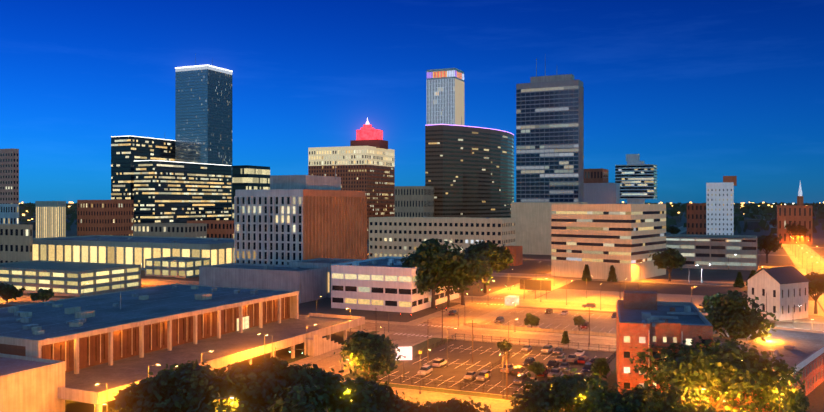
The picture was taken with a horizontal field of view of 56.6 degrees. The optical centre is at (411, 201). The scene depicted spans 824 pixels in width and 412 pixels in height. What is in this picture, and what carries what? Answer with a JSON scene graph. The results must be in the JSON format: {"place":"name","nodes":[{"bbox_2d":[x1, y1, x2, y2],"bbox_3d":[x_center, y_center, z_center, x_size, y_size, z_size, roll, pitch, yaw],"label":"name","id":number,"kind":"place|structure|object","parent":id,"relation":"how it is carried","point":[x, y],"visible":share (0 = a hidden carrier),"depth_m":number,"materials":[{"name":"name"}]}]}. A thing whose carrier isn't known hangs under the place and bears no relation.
{"place":"outdoors","nodes":[
{"label":"outdoors","id":0,"kind":"place"},
{"bbox_2d":[0,148,18,203],"bbox_3d":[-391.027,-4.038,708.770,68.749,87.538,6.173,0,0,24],"label":"beige tower","id":1,"kind":"structure","parent":0,"point":[9,176],"depth_m":695.30,"materials":[{"name":"beige concrete"}]},
{"bbox_2d":[0,260,140,296],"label":"office building","id":2,"kind":"structure","parent":0,"point":[63,278],"depth_m":331.97,"materials":[{"name":"beige concrete"}]},
{"bbox_2d":[0,203,823,411],"bbox_3d":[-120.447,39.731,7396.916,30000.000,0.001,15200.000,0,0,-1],"label":"ground","id":3,"kind":"structure","parent":0,"point":[816,397],"depth_m":352.63,"materials":[{"name":"grey concrete"}]},
{"bbox_2d":[0,204,18,223],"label":"white block","id":4,"kind":"structure","parent":3,"relation":"on","point":[9,213],"depth_m":635.26,"materials":[{"name":"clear glass"}]},
{"bbox_2d":[0,283,25,302],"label":"tree","id":5,"kind":"object","parent":3,"relation":"on","point":[8,291],"visible":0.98,"depth_m":297.01,"materials":[{"name":"green plant"}]},
{"bbox_2d":[0,224,32,262],"bbox_3d":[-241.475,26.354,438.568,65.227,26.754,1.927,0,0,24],"label":"office building","id":6,"kind":"structure","parent":3,"relation":"on","point":[16,242],"depth_m":428.63,"materials":[{"name":"grey concrete"}]},
{"bbox_2d":[0,353,64,411],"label":"building","id":7,"kind":"structure","parent":3,"relation":"on","point":[30,384],"depth_m":137.32,"materials":[{"name":"beige concrete"}]},
{"bbox_2d":[35,201,65,237],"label":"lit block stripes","id":8,"kind":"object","parent":3,"relation":"on","point":[50,219],"visible":0.77,"depth_m":618.02,"materials":[{"name":"beige stone"}]},
{"bbox_2d":[77,200,132,235],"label":"brick block","id":9,"kind":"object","parent":3,"relation":"on","point":[104,217],"visible":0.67,"depth_m":642.76,"materials":[{"name":"brown brick"}]},
{"bbox_2d":[33,235,233,269],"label":"glass hall","id":10,"kind":"structure","parent":3,"relation":"on","point":[136,250],"depth_m":453.70,"materials":[{"name":"yellow glass"}]},
{"bbox_2d":[111,136,174,223],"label":"glass tower","id":11,"kind":"structure","parent":3,"relation":"on","point":[127,152],"depth_m":931.63,"materials":[{"name":"black glass"}]},
{"bbox_2d":[110,369,199,411],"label":"tree","id":12,"kind":"object","parent":3,"relation":"on","point":[150,394],"visible":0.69,"depth_m":115.15,"materials":[{"name":"green plant"}]},
{"bbox_2d":[133,223,206,237],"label":"block","id":13,"kind":"structure","parent":3,"relation":"on","point":[199,230],"depth_m":565.95,"materials":[{"name":"beige stone"}]},
{"bbox_2d":[145,256,210,277],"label":"low building","id":14,"kind":"structure","parent":3,"relation":"on","point":[180,267],"depth_m":402.66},
{"bbox_2d":[134,160,230,223],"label":"glass tower","id":15,"kind":"structure","parent":3,"relation":"on","point":[173,192],"depth_m":891.42,"materials":[{"name":"black glass"}]},
{"bbox_2d":[175,65,232,219],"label":"skyscraper","id":16,"kind":"structure","parent":3,"relation":"on","point":[203,113],"depth_m":968.28,"materials":[{"name":"glass"}]},
{"bbox_2d":[161,359,247,411],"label":"tree","id":17,"kind":"object","parent":3,"relation":"on","point":[201,380],"visible":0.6,"depth_m":115.95,"materials":[{"name":"green plant"}]},
{"bbox_2d":[187,220,233,237],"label":"block","id":18,"kind":"structure","parent":3,"relation":"on","point":[220,228],"depth_m":599.94,"materials":[{"name":"brown brick"}]},
{"bbox_2d":[58,313,364,411],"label":"elevated terrace","id":19,"kind":"structure","parent":3,"relation":"on","point":[226,348],"depth_m":178.95,"materials":[{"name":"beige concrete"}]},
{"bbox_2d":[0,273,298,373],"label":"civic hall","id":20,"kind":"structure","parent":19,"relation":"on","point":[75,334],"depth_m":185.84,"materials":[{"name":"brown concrete"}]},
{"bbox_2d":[187,391,270,411],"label":"tree","id":21,"kind":"object","parent":3,"relation":"on","point":[229,405],"visible":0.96,"depth_m":105.95,"materials":[{"name":"green plant"}]},
{"bbox_2d":[194,356,290,411],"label":"tree","id":22,"kind":"object","parent":3,"relation":"on","point":[261,381],"visible":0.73,"depth_m":117.76,"materials":[{"name":"green plant"}]},
{"bbox_2d":[232,165,269,219],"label":"office building","id":23,"kind":"structure","parent":3,"relation":"on","point":[247,177],"depth_m":1104.23,"materials":[{"name":"black glass"}]},
{"bbox_2d":[199,263,327,303],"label":"concrete block","id":24,"kind":"structure","parent":3,"relation":"on","point":[309,284],"depth_m":308.24,"materials":[{"name":"grey concrete"}]},
{"bbox_2d":[249,384,331,411],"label":"tree","id":25,"kind":"object","parent":3,"relation":"on","point":[294,399],"visible":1,"depth_m":107.76,"materials":[{"name":"green plant"}]},
{"bbox_2d":[234,189,366,264],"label":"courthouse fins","id":26,"kind":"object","parent":3,"relation":"on","point":[279,226],"visible":0.77,"depth_m":347.54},
{"bbox_2d":[270,175,340,189],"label":"rooftop penthouse","id":27,"kind":"object","parent":26,"relation":"on","point":[314,182],"visible":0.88,"depth_m":355.22,"materials":[{"name":"grey concrete"}]},
{"bbox_2d":[261,362,352,409],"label":"tree","id":28,"kind":"object","parent":3,"relation":"on","point":[324,381],"visible":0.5,"depth_m":119.71,"materials":[{"name":"green plant"}]},
{"bbox_2d":[289,258,360,297],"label":"building","id":29,"kind":"structure","parent":3,"relation":"on","point":[319,263],"depth_m":322.22,"materials":[{"name":"grey concrete"}]},
{"bbox_2d":[308,165,394,238],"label":"office building","id":30,"kind":"structure","parent":3,"relation":"on","point":[376,183],"depth_m":815.05,"materials":[{"name":"brown brick"}]},
{"bbox_2d":[308,146,394,166],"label":"building upper floors","id":31,"kind":"structure","parent":30,"relation":"on","point":[350,155],"depth_m":814.06,"materials":[{"name":"beige stone"}]},
{"bbox_2d":[350,139,387,148],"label":"rooftop tier","id":32,"kind":"object","parent":31,"relation":"on","point":[378,143],"visible":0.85,"depth_m":822.90,"materials":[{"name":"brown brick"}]},
{"bbox_2d":[356,129,382,139],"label":"crown","id":33,"kind":"object","parent":32,"relation":"on","point":[370,134],"visible":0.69,"depth_m":827.44,"materials":[{"name":"red"}]},
{"bbox_2d":[316,372,393,411],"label":"tree","id":34,"kind":"object","parent":3,"relation":"on","point":[358,397],"visible":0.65,"depth_m":117.86,"materials":[{"name":"green plant"}]},
{"bbox_2d":[370,390,419,411],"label":"tree","id":35,"kind":"object","parent":3,"relation":"on","point":[396,403],"visible":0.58,"depth_m":118.41,"materials":[{"name":"green plant"}]},
{"bbox_2d":[331,256,458,312],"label":"white office","id":36,"kind":"structure","parent":3,"relation":"on","point":[386,283],"depth_m":279.65,"materials":[{"name":"paint"}]},
{"bbox_2d":[0,225,823,411],"bbox_3d":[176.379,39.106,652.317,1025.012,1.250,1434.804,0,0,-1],"label":"streets","id":37,"kind":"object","parent":3,"relation":"on","point":[477,310],"visible":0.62,"depth_m":228.19,"materials":[{"name":"grey asphalt"}]},
{"bbox_2d":[29,288,53,301],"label":"tree","id":38,"kind":"object","parent":37,"relation":"on","point":[42,294],"visible":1,"depth_m":296.79,"materials":[{"name":"green plant"}]},
{"bbox_2d":[334,329,405,381],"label":"tree","id":39,"kind":"object","parent":37,"relation":"on","point":[370,353],"visible":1,"depth_m":146.93,"materials":[{"name":"green plant"}]},
{"bbox_2d":[275,284,523,355],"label":"traffic signals","id":40,"kind":"object","parent":37,"relation":"on","point":[388,324],"visible":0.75,"depth_m":230.78,"materials":[{"name":"metal"}]},
{"bbox_2d":[395,345,412,379],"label":"billboard","id":41,"kind":"object","parent":37,"relation":"on","point":[407,351],"visible":0.81,"depth_m":170.47,"materials":[{"name":"metal"}]},
{"bbox_2d":[417,365,432,375],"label":"car","id":42,"kind":"object","parent":37,"relation":"on","point":[425,370],"visible":0.92,"depth_m":174.92,"materials":[{"name":"grey metal"}]},
{"bbox_2d":[433,358,446,366],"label":"car","id":43,"kind":"object","parent":37,"relation":"on","point":[439,362],"visible":0.96,"depth_m":182.75,"materials":[{"name":"grey metal"}]},
{"bbox_2d":[476,370,490,380],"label":"car","id":44,"kind":"object","parent":37,"relation":"on","point":[481,376],"visible":0.96,"depth_m":169.59,"materials":[{"name":"grey metal"}]},
{"bbox_2d":[460,353,509,389],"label":"lot fence","id":45,"kind":"object","parent":37,"relation":"on","point":[491,367],"visible":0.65,"depth_m":177.09,"materials":[{"name":"brown metal"}]},
{"bbox_2d":[367,333,615,395],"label":"lot fence","id":46,"kind":"object","parent":37,"relation":"on","point":[503,390],"visible":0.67,"depth_m":195.10,"materials":[{"name":"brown metal"}]},
{"bbox_2d":[497,339,511,354],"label":"tree","id":47,"kind":"object","parent":37,"relation":"on","point":[503,345],"visible":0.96,"depth_m":196.92,"materials":[{"name":"green plant"}]},
{"bbox_2d":[372,284,641,399],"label":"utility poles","id":48,"kind":"object","parent":37,"relation":"on","point":[472,323],"visible":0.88,"depth_m":188.44,"materials":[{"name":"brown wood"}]},
{"bbox_2d":[505,295,518,305],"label":"kiosk","id":49,"kind":"object","parent":37,"relation":"on","point":[510,299],"visible":0.9,"depth_m":290.33,"materials":[{"name":"white paint"}]},
{"bbox_2d":[512,365,524,374],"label":"car","id":50,"kind":"object","parent":37,"relation":"on","point":[516,369],"visible":0.88,"depth_m":174.53,"materials":[{"name":"grey"}]},
{"bbox_2d":[513,373,526,384],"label":"car","id":51,"kind":"object","parent":37,"relation":"on","point":[520,378],"visible":0.85,"depth_m":166.28,"materials":[{"name":"grey metal"}]},
{"bbox_2d":[522,357,534,366],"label":"car","id":52,"kind":"object","parent":37,"relation":"on","point":[528,361],"visible":0.75,"depth_m":183.89,"materials":[{"name":"grey metal"}]},
{"bbox_2d":[524,313,539,327],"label":"tree","id":53,"kind":"object","parent":37,"relation":"on","point":[531,319],"visible":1,"depth_m":237.66,"materials":[{"name":"green plant"}]},
{"bbox_2d":[527,361,545,378],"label":"tree","id":54,"kind":"object","parent":37,"relation":"on","point":[537,368],"visible":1,"depth_m":170.44,"materials":[{"name":"green plant"}]},
{"bbox_2d":[541,344,552,353],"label":"car","id":55,"kind":"object","parent":37,"relation":"on","point":[547,348],"visible":1,"depth_m":200.14,"materials":[{"name":"grey metal"}]},
{"bbox_2d":[546,360,558,368],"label":"car","id":56,"kind":"object","parent":37,"relation":"on","point":[551,364],"visible":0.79,"depth_m":181.15,"materials":[{"name":"grey metal"}]},
{"bbox_2d":[548,368,561,377],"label":"car","id":57,"kind":"object","parent":37,"relation":"on","point":[557,372],"visible":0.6,"depth_m":172.41,"materials":[{"name":"grey metal"}]},
{"bbox_2d":[566,354,578,363],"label":"car","id":58,"kind":"object","parent":37,"relation":"on","point":[572,358],"visible":0.98,"depth_m":187.97,"materials":[{"name":"beige"}]},
{"bbox_2d":[573,316,585,330],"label":"tree","id":59,"kind":"object","parent":37,"relation":"on","point":[579,320],"visible":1,"depth_m":233.23,"materials":[{"name":"green plant"}]},
{"bbox_2d":[577,355,588,363],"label":"car","id":60,"kind":"object","parent":37,"relation":"on","point":[582,359],"visible":0.94,"depth_m":186.14,"materials":[{"name":"red metal"}]},
{"bbox_2d":[582,362,592,372],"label":"car","id":61,"kind":"object","parent":37,"relation":"on","point":[586,367],"visible":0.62,"depth_m":177.44,"materials":[{"name":"blue metal"}]},
{"bbox_2d":[624,384,661,401],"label":"tree","id":62,"kind":"object","parent":37,"relation":"on","point":[651,389],"visible":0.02,"depth_m":133.69,"materials":[{"name":"green plant"}]},
{"bbox_2d":[649,247,685,280],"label":"tree","id":63,"kind":"object","parent":37,"relation":"on","point":[670,258],"visible":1,"depth_m":377.84,"materials":[{"name":"green plant"}]},
{"bbox_2d":[650,382,715,411],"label":"tree","id":64,"kind":"object","parent":37,"relation":"on","point":[671,401],"visible":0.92,"depth_m":119.90,"materials":[{"name":"green plant"}]},
{"bbox_2d":[628,335,813,411],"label":"tree","id":65,"kind":"object","parent":37,"relation":"on","point":[733,372],"visible":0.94,"depth_m":126.55,"materials":[{"name":"green plant"}]},
{"bbox_2d":[784,221,808,243],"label":"tree","id":66,"kind":"object","parent":37,"relation":"on","point":[802,230],"visible":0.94,"depth_m":705.95,"materials":[{"name":"green plant"}]},
{"bbox_2d":[805,272,823,313],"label":"tree","id":67,"kind":"object","parent":37,"relation":"on","point":[815,285],"visible":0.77,"depth_m":266.97,"materials":[{"name":"green plant"}]},
{"bbox_2d":[395,186,433,216],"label":"office block","id":68,"kind":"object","parent":3,"relation":"on","point":[414,201],"visible":0.62,"depth_m":704.74,"materials":[{"name":"grey concrete"}]},
{"bbox_2d":[404,263,437,294],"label":"tree","id":69,"kind":"object","parent":3,"relation":"on","point":[427,281],"visible":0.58,"depth_m":275.76,"materials":[{"name":"green plant"}]},
{"bbox_2d":[19,202,823,233],"bbox_3d":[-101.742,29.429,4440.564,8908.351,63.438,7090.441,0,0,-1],"label":"trees","id":70,"kind":"object","parent":3,"relation":"on","point":[756,220],"visible":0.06,"depth_m":1717.46,"materials":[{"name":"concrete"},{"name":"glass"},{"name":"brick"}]},
{"bbox_2d":[406,397,455,411],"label":"tree","id":71,"kind":"object","parent":3,"relation":"on","point":[437,406],"visible":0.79,"depth_m":118.97,"materials":[{"name":"green plant"}]},
{"bbox_2d":[400,238,471,307],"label":"tree","id":72,"kind":"object","parent":3,"relation":"on","point":[432,255],"visible":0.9,"depth_m":279.91,"materials":[{"name":"green plant"}]},
{"bbox_2d":[369,216,515,258],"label":"tan block","id":73,"kind":"structure","parent":3,"relation":"on","point":[397,236],"depth_m":500.56,"materials":[{"name":"beige concrete"}]},
{"bbox_2d":[426,78,463,124],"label":"skyscraper","id":74,"kind":"structure","parent":3,"relation":"on","point":[444,101],"depth_m":1007.77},
{"bbox_2d":[427,68,463,81],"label":"illuminated building crown","id":75,"kind":"object","parent":74,"relation":"on","point":[444,73],"visible":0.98,"depth_m":1007.91},
{"bbox_2d":[434,265,469,306],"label":"tree","id":76,"kind":"object","parent":3,"relation":"on","point":[447,287],"visible":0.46,"depth_m":285.96,"materials":[{"name":"green plant"}]},
{"bbox_2d":[445,397,490,411],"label":"tree","id":77,"kind":"object","parent":3,"relation":"on","point":[465,406],"visible":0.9,"depth_m":120.56,"materials":[{"name":"green plant"}]},
{"bbox_2d":[425,124,513,217],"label":"bronze tower","id":78,"kind":"structure","parent":3,"relation":"on","point":[469,171],"depth_m":738.00,"materials":[{"name":"brown glass"}]},
{"bbox_2d":[455,252,499,304],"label":"tree","id":79,"kind":"object","parent":3,"relation":"on","point":[478,269],"visible":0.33,"depth_m":288.35,"materials":[{"name":"green plant"}]},
{"bbox_2d":[462,240,513,292],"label":"tree","id":80,"kind":"object","parent":3,"relation":"on","point":[501,256],"visible":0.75,"depth_m":328.43,"materials":[{"name":"green plant"}]},
{"bbox_2d":[504,246,522,265],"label":"brick annex","id":81,"kind":"object","parent":3,"relation":"on","point":[517,255],"visible":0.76,"depth_m":471.46,"materials":[{"name":"brown brick"}]},
{"bbox_2d":[505,391,559,411],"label":"tree","id":82,"kind":"object","parent":3,"relation":"on","point":[516,409],"visible":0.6,"depth_m":120.47,"materials":[{"name":"green plant"}]},
{"bbox_2d":[520,279,550,298],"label":"hoarding","id":83,"kind":"object","parent":3,"relation":"on","point":[535,285],"visible":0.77,"depth_m":311.14,"materials":[{"name":"metal"}]},
{"bbox_2d":[511,202,587,254],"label":"building","id":84,"kind":"structure","parent":3,"relation":"on","point":[533,227],"depth_m":571.17,"materials":[{"name":"grey concrete"}]},
{"bbox_2d":[516,79,583,201],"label":"grid tower","id":85,"kind":"structure","parent":84,"relation":"on","point":[550,141],"depth_m":569.62,"materials":[{"name":"grey glass"}]},
{"bbox_2d":[530,74,573,82],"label":"rooftop penthouse","id":86,"kind":"object","parent":85,"relation":"on","point":[552,78],"visible":0.69,"depth_m":572.29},
{"bbox_2d":[561,331,570,343],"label":"tree","id":87,"kind":"object","parent":3,"relation":"on","point":[565,339],"visible":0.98,"depth_m":212.90,"materials":[{"name":"green plant"}]},
{"bbox_2d":[512,368,629,411],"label":"tree","id":88,"kind":"object","parent":3,"relation":"on","point":[563,391],"visible":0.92,"depth_m":119.96,"materials":[{"name":"green plant"}]},
{"bbox_2d":[581,264,591,280],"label":"tree","id":89,"kind":"object","parent":3,"relation":"on","point":[586,271],"visible":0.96,"depth_m":375.52,"materials":[{"name":"green plant"}]},
{"bbox_2d":[584,169,607,182],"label":"brick building","id":90,"kind":"structure","parent":3,"relation":"on","point":[595,175],"depth_m":704.73,"materials":[{"name":"brown brick"}]},
{"bbox_2d":[590,358,611,377],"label":"tree","id":91,"kind":"object","parent":3,"relation":"on","point":[601,366],"visible":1,"depth_m":163.77,"materials":[{"name":"green plant"}]},
{"bbox_2d":[584,183,619,203],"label":"office building","id":92,"kind":"structure","parent":3,"relation":"on","point":[601,193],"depth_m":646.44,"materials":[{"name":"grey concrete"}]},
{"bbox_2d":[551,203,665,280],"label":"beige office","id":93,"kind":"structure","parent":3,"relation":"on","point":[625,239],"depth_m":393.87,"materials":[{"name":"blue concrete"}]},
{"bbox_2d":[607,265,617,281],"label":"tree","id":94,"kind":"object","parent":3,"relation":"on","point":[612,275],"visible":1,"depth_m":375.80,"materials":[{"name":"green plant"}]},
{"bbox_2d":[574,382,660,411],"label":"tree","id":95,"kind":"object","parent":3,"relation":"on","point":[633,401],"visible":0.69,"depth_m":119.08,"materials":[{"name":"green plant"}]},
{"bbox_2d":[627,161,644,203],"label":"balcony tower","id":96,"kind":"structure","parent":3,"relation":"on","point":[635,201],"depth_m":765.36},
{"bbox_2d":[626,154,639,160],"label":"rooftop structure","id":97,"kind":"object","parent":96,"relation":"on","point":[632,157],"depth_m":766.44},
{"bbox_2d":[615,164,657,198],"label":"office building","id":98,"kind":"structure","parent":96,"relation":"attached to","point":[638,181],"depth_m":764.12,"materials":[{"name":"glass"}]},
{"bbox_2d":[616,290,712,403],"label":"brick apartments","id":99,"kind":"structure","parent":3,"relation":"on","point":[644,319],"depth_m":144.73,"materials":[{"name":"red brick"}]},
{"bbox_2d":[666,226,680,233],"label":"tree","id":100,"kind":"object","parent":3,"relation":"on","point":[673,229],"visible":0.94,"depth_m":881.69,"materials":[{"name":"green plant"}]},
{"bbox_2d":[687,203,705,234],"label":"brick building","id":101,"kind":"structure","parent":3,"relation":"on","point":[696,218],"depth_m":655.66,"materials":[{"name":"brown brick"}]},
{"bbox_2d":[666,234,756,270],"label":"garage","id":102,"kind":"structure","parent":3,"relation":"on","point":[715,251],"depth_m":448.14,"materials":[{"name":"grey concrete"}]},
{"bbox_2d":[702,293,724,306],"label":"tree","id":103,"kind":"object","parent":3,"relation":"on","point":[709,299],"visible":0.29,"depth_m":248.74,"materials":[{"name":"green plant"}]},
{"bbox_2d":[698,290,778,340],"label":"tree","id":104,"kind":"object","parent":3,"relation":"on","point":[728,312],"visible":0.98,"depth_m":180.49,"materials":[{"name":"green plant"}]},
{"bbox_2d":[732,272,744,287],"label":"tree","id":105,"kind":"object","parent":3,"relation":"on","point":[739,281],"visible":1,"depth_m":352.39,"materials":[{"name":"green plant"}]},
{"bbox_2d":[713,326,823,411],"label":"building","id":106,"kind":"structure","parent":3,"relation":"on","point":[802,348],"depth_m":168.96,"materials":[{"name":"brown brick"}]},
{"bbox_2d":[757,233,782,262],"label":"tree","id":107,"kind":"object","parent":3,"relation":"on","point":[769,243],"visible":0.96,"depth_m":488.28,"materials":[{"name":"green plant"}]},
{"bbox_2d":[745,266,810,320],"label":"gabled hall","id":108,"kind":"structure","parent":3,"relation":"on","point":[785,289],"depth_m":258.03,"materials":[{"name":"white paint"}]},
{"bbox_2d":[751,382,809,411],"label":"tree","id":109,"kind":"object","parent":3,"relation":"on","point":[801,400],"visible":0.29,"depth_m":131.31,"materials":[{"name":"green plant"}]},
{"bbox_2d":[777,205,812,243],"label":"church","id":110,"kind":"structure","parent":3,"relation":"on","point":[802,215],"depth_m":710.22,"materials":[{"name":"red brick"}]},
{"bbox_2d":[797,182,802,204],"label":"church spire","id":111,"kind":"structure","parent":110,"relation":"on","point":[799,199],"depth_m":722.86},
{"bbox_2d":[0,0,823,202],"label":"sky","id":112,"kind":"structure","parent":0,"point":[704,91],"materials":[{"name":"blue"}]},
{"bbox_2d":[706,176,736,234],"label":"white tower","id":113,"kind":"structure","parent":0,"point":[720,208],"depth_m":606.55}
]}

